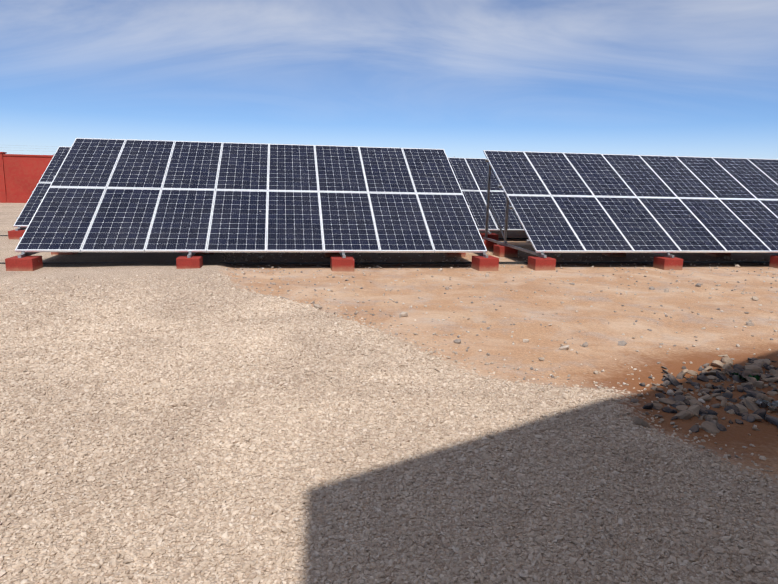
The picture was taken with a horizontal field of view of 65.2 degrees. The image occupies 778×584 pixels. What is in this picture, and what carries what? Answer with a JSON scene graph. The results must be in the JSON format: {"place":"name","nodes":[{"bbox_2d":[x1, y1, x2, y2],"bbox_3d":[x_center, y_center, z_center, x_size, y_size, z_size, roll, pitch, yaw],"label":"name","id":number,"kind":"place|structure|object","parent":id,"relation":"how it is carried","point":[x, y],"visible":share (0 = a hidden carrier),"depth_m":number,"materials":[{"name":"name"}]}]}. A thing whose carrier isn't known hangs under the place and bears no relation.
{"place":"outdoors","nodes":[
{"label":"outdoors","id":0,"kind":"place"},
{"bbox_2d":[0,203,777,583],"bbox_3d":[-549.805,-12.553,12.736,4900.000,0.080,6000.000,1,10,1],"label":"ground","id":1,"kind":"structure","parent":0,"point":[602,325],"depth_m":5.79,"materials":[{"name":"soil"}]},
{"bbox_2d":[0,146,68,239],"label":"solar table","id":2,"kind":"object","parent":1,"relation":"on","point":[26,215],"depth_m":15.52,"materials":[{"name":"glass"}]},
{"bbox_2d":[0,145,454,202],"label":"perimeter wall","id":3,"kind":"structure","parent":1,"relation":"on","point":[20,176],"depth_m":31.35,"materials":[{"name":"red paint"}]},
{"bbox_2d":[0,138,505,271],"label":"solar table","id":4,"kind":"object","parent":1,"relation":"on","point":[334,203],"visible":0.94,"depth_m":11.75,"materials":[{"name":"glass"}]},
{"bbox_2d":[0,270,777,583],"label":"gravel stones","id":5,"kind":"object","parent":1,"relation":"on","point":[72,374],"visible":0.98,"depth_m":3.50,"materials":[{"name":"beige gravel"}]},
{"bbox_2d":[447,157,528,240],"bbox_3d":[3.692,-2.790,18.125,9.270,2.427,3.797,-1,11,-10],"label":"solar table","id":6,"kind":"object","parent":1,"relation":"on","point":[471,174],"visible":0.1,"depth_m":17.80,"materials":[{"name":"glass"}]},
{"bbox_2d":[221,252,777,464],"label":"soil pebbles","id":7,"kind":"object","parent":1,"relation":"on","point":[585,344],"visible":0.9,"depth_m":7.83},
{"bbox_2d":[483,150,777,270],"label":"solar table","id":8,"kind":"object","parent":1,"relation":"on","point":[619,205],"visible":0.85,"depth_m":13.29,"materials":[{"name":"glass"}]},
{"bbox_2d":[621,354,777,435],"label":"rubble rocks","id":9,"kind":"object","parent":1,"relation":"on","point":[680,401],"visible":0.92,"depth_m":4.71,"materials":[{"name":"grey stone"}]},
{"bbox_2d":[739,394,777,407],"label":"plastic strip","id":10,"kind":"object","parent":9,"relation":"on","point":[743,396],"visible":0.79,"depth_m":4.58,"materials":[{"name":"grey plastic"}]},
{"bbox_2d":[731,372,759,380],"bbox_3d":[2.993,0.722,5.120,0.216,0.055,0.184,10,14,39],"label":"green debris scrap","id":11,"kind":"object","parent":1,"relation":"on","point":[757,377],"visible":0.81,"depth_m":5.11,"materials":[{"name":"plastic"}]},
{"bbox_2d":[756,400,777,406],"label":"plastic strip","id":12,"kind":"object","parent":1,"relation":"on","point":[774,403],"visible":0.94,"depth_m":4.50,"materials":[{"name":"grey plastic"}]},
{"bbox_2d":[0,0,777,158],"label":"sky","id":13,"kind":"structure","parent":0,"point":[462,78],"materials":[{"name":"blue"}]}
]}

